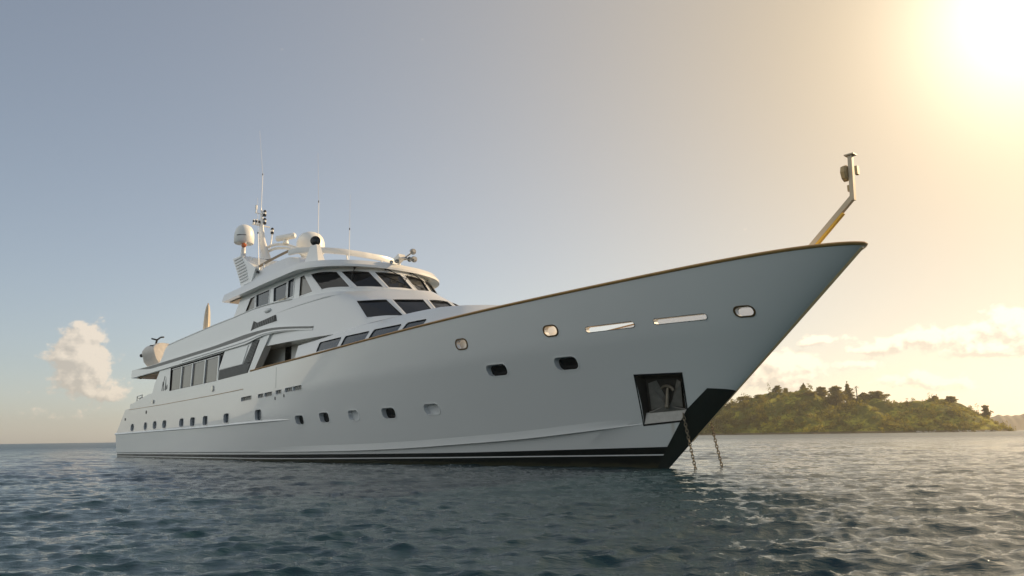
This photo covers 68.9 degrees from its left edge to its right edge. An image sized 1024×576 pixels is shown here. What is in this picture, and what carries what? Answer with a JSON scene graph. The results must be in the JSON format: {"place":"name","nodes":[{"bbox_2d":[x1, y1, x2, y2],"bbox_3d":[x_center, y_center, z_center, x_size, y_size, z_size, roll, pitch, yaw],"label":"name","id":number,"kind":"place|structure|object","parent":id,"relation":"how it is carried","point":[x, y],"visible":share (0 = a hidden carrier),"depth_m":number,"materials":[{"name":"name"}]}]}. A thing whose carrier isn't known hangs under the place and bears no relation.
{"place":"outdoors","nodes":[
{"label":"outdoors","id":0,"kind":"place"},
{"bbox_2d":[0,430,1023,575],"bbox_3d":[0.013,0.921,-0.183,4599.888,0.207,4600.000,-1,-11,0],"label":"water","id":1,"kind":"structure","parent":0,"point":[904,504],"depth_m":9.32,"materials":[{"name":"teal liquid"}]},
{"bbox_2d":[114,140,867,467],"bbox_3d":[-7.200,-0.738,35.776,8.060,18.501,46.833,9,-15,-42],"label":"motor yacht","id":2,"kind":"object","parent":1,"relation":"on","point":[310,354],"visible":0.98,"depth_m":25.17,"materials":[{"name":"paint"}]},
{"bbox_2d":[140,336,167,366],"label":"jet ski","id":3,"kind":"object","parent":2,"relation":"on","point":[152,354],"visible":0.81,"depth_m":45.86,"materials":[{"name":"white plastic"}]},
{"bbox_2d":[171,366,182,389],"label":"saloon window","id":4,"kind":"structure","parent":2,"relation":"in","point":[177,375],"depth_m":41.63,"materials":[{"name":"grey glass"}]},
{"bbox_2d":[182,363,193,387],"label":"saloon window","id":5,"kind":"structure","parent":2,"relation":"in","point":[188,370],"depth_m":40.47,"materials":[{"name":"grey glass"}]},
{"bbox_2d":[193,359,206,385],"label":"saloon window","id":6,"kind":"structure","parent":2,"relation":"in","point":[199,376],"depth_m":39.24,"materials":[{"name":"grey glass"}]},
{"bbox_2d":[203,303,209,328],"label":"closed parasol","id":7,"kind":"object","parent":2,"relation":"on","point":[206,323],"visible":0.62,"depth_m":42.13,"materials":[{"name":"beige fabric"}]},
{"bbox_2d":[205,355,220,382],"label":"saloon window","id":8,"kind":"structure","parent":2,"relation":"in","point":[213,364],"depth_m":37.99,"materials":[{"name":"grey glass"}]},
{"bbox_2d":[245,295,255,311],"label":"wheelhouse window","id":9,"kind":"structure","parent":2,"relation":"in","point":[252,304],"depth_m":36.95,"materials":[{"name":"grey glass"}]},
{"bbox_2d":[256,289,269,306],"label":"wheelhouse window","id":10,"kind":"structure","parent":2,"relation":"in","point":[263,299],"depth_m":36.02,"materials":[{"name":"grey glass"}]},
{"bbox_2d":[273,281,286,301],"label":"wheelhouse window","id":11,"kind":"structure","parent":2,"relation":"in","point":[280,292],"depth_m":34.74,"materials":[{"name":"grey glass"}]},
{"bbox_2d":[285,346,291,360],"bbox_3d":[-10.199,3.425,33.934,0.095,2.000,0.560,9,-15,-42],"label":"side door","id":12,"kind":"structure","parent":2,"relation":"in","point":[288,350],"depth_m":33.97,"materials":[{"name":"black glass"}]},
{"bbox_2d":[287,277,294,298],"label":"wheelhouse window","id":13,"kind":"structure","parent":2,"relation":"in","point":[291,288],"depth_m":33.97,"materials":[{"name":"black glass"}]},
{"bbox_2d":[298,276,312,297],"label":"wheelhouse window","id":14,"kind":"structure","parent":2,"relation":"in","point":[305,288],"depth_m":33.09,"materials":[{"name":"grey glass"}]},
{"bbox_2d":[315,336,341,352],"bbox_3d":[-7.350,2.276,29.976,0.236,0.531,1.757,10,-15,-42],"label":"deck window","id":15,"kind":"structure","parent":2,"relation":"in","point":[333,343],"depth_m":30.00,"materials":[{"name":"black glass"}]},
{"bbox_2d":[310,271,350,289],"bbox_3d":[-7.867,-0.323,32.236,2.377,0.891,0.416,-5,-12,20],"label":"wheelhouse window","id":16,"kind":"structure","parent":2,"relation":"in","point":[332,279],"depth_m":32.28,"materials":[{"name":"black glass"}]},
{"bbox_2d":[340,330,369,344],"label":"deck window","id":17,"kind":"structure","parent":2,"relation":"in","point":[354,338],"depth_m":28.70,"materials":[{"name":"black glass"}]},
{"bbox_2d":[339,271,384,287],"bbox_3d":[-6.454,-0.370,32.089,1.248,0.890,1.768,9,-15,-42],"label":"wheelhouse window","id":18,"kind":"structure","parent":2,"relation":"in","point":[358,279],"depth_m":32.12,"materials":[{"name":"black glass"}]},
{"bbox_2d":[355,299,403,317],"bbox_3d":[-5.292,0.799,29.662,1.010,0.923,2.517,9,-15,-42],"label":"lower front window","id":19,"kind":"structure","parent":2,"relation":"in","point":[374,308],"depth_m":29.78,"materials":[{"name":"black glass"}]},
{"bbox_2d":[368,323,401,337],"bbox_3d":[-4.633,1.591,27.296,1.859,0.442,0.272,-11,-15,43],"label":"deck window","id":20,"kind":"structure","parent":2,"relation":"in","point":[387,330],"depth_m":27.38,"materials":[{"name":"black glass"}]},
{"bbox_2d":[373,271,413,289],"bbox_3d":[-5.159,-0.311,32.469,1.340,0.886,1.247,9,-15,-42],"label":"wheelhouse window","id":21,"kind":"structure","parent":2,"relation":"in","point":[391,281],"depth_m":32.54,"materials":[{"name":"black glass"}]},
{"bbox_2d":[391,299,431,313],"bbox_3d":[-3.835,0.778,29.647,1.237,0.916,2.153,9,-15,-42],"label":"lower front window","id":22,"kind":"structure","parent":2,"relation":"in","point":[406,307],"depth_m":29.83,"materials":[{"name":"black glass"}]},
{"bbox_2d":[402,318,426,328],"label":"deck window","id":23,"kind":"structure","parent":2,"relation":"in","point":[420,322],"depth_m":26.27,"materials":[{"name":"black glass"}]},
{"bbox_2d":[403,274,429,290],"bbox_3d":[-4.195,-0.148,33.355,1.278,0.887,1.224,9,-15,-42],"label":"wheelhouse window","id":24,"kind":"structure","parent":2,"relation":"in","point":[417,284],"depth_m":33.46,"materials":[{"name":"black glass"}]},
{"bbox_2d":[424,280,436,292],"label":"wheelhouse window","id":25,"kind":"structure","parent":2,"relation":"in","point":[429,287],"depth_m":34.80,"materials":[{"name":"black glass"}]},
{"bbox_2d":[427,299,452,307],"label":"lower front window","id":26,"kind":"structure","parent":2,"relation":"in","point":[435,304],"depth_m":30.35,"materials":[{"name":"glass"}]},
{"bbox_2d":[661,384,674,408],"bbox_3d":[4.419,3.056,21.203,0.169,0.760,0.527,9,-15,-42],"label":"anchor","id":27,"kind":"object","parent":2,"relation":"attached to","point":[668,388],"visible":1,"depth_m":21.16,"materials":[{"name":"grey metal"}]},
{"bbox_2d":[682,413,696,468],"bbox_3d":[4.932,4.308,20.706,0.357,1.704,0.095,-10,-14,39],"label":"anchor chain","id":28,"kind":"object","parent":2,"relation":"hanging from","point":[689,442],"visible":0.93,"depth_m":20.71,"materials":[{"name":"grey metal"}]},
{"bbox_2d":[710,421,722,467],"bbox_3d":[5.929,4.533,21.647,0.373,1.604,0.082,1,-11,-7],"label":"anchor chain","id":29,"kind":"object","parent":2,"relation":"hanging from","point":[716,444],"visible":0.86,"depth_m":21.63,"materials":[{"name":"grey metal"}]},
{"bbox_2d":[0,0,1023,443],"label":"sky","id":30,"kind":"structure","parent":0,"point":[522,149],"materials":[{"name":"blue"}]},
{"bbox_2d":[699,389,1007,434],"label":"island","id":31,"kind":"structure","parent":0,"point":[864,415],"depth_m":524.50,"materials":[{"name":"green plant"}]},
{"bbox_2d":[773,385,782,392],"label":"ridge tree","id":32,"kind":"object","parent":31,"relation":"on","point":[776,387],"visible":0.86,"depth_m":577.98,"materials":[{"name":"green plant"}]},
{"bbox_2d":[801,390,816,394],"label":"ridge tree","id":33,"kind":"object","parent":31,"relation":"on","point":[809,392],"visible":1,"depth_m":553.76,"materials":[{"name":"green plant"}]},
{"bbox_2d":[813,386,828,396],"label":"ridge tree","id":34,"kind":"object","parent":31,"relation":"on","point":[820,390],"visible":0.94,"depth_m":564.55,"materials":[{"name":"green plant"}]},
{"bbox_2d":[823,386,848,404],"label":"ridge tree","id":35,"kind":"object","parent":31,"relation":"on","point":[835,395],"visible":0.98,"depth_m":549.10,"materials":[{"name":"green plant"}]},
{"bbox_2d":[843,381,855,402],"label":"ridge tree","id":36,"kind":"object","parent":31,"relation":"on","point":[850,394],"visible":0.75,"depth_m":557.00,"materials":[{"name":"green plant"}]},
{"bbox_2d":[700,383,1015,434],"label":"hillside scrub","id":37,"kind":"object","parent":31,"relation":"on","point":[745,402],"visible":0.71,"depth_m":531.27,"materials":[{"name":"green plant"}]},
{"bbox_2d":[855,392,867,397],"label":"ridge tree","id":38,"kind":"object","parent":31,"relation":"on","point":[862,394],"visible":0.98,"depth_m":552.95,"materials":[{"name":"green plant"}]},
{"bbox_2d":[867,391,890,398],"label":"ridge tree","id":39,"kind":"object","parent":31,"relation":"on","point":[876,394],"visible":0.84,"depth_m":547.35,"materials":[{"name":"green plant"}]},
{"bbox_2d":[944,396,958,402],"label":"ridge tree","id":40,"kind":"object","parent":31,"relation":"on","point":[951,399],"visible":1,"depth_m":528.97,"materials":[{"name":"green plant"}]},
{"bbox_2d":[916,430,1002,431],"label":"shore rocks","id":41,"kind":"object","parent":31,"relation":"on","point":[959,431],"visible":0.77,"depth_m":481.03,"materials":[{"name":"stone"}]},
{"bbox_2d":[981,405,993,418],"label":"ridge tree","id":42,"kind":"object","parent":31,"relation":"on","point":[985,409],"visible":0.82,"depth_m":519.29,"materials":[{"name":"green plant"}]},
{"bbox_2d":[989,414,1023,429],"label":"headland","id":43,"kind":"structure","parent":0,"point":[1016,422],"depth_m":1745.20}
]}

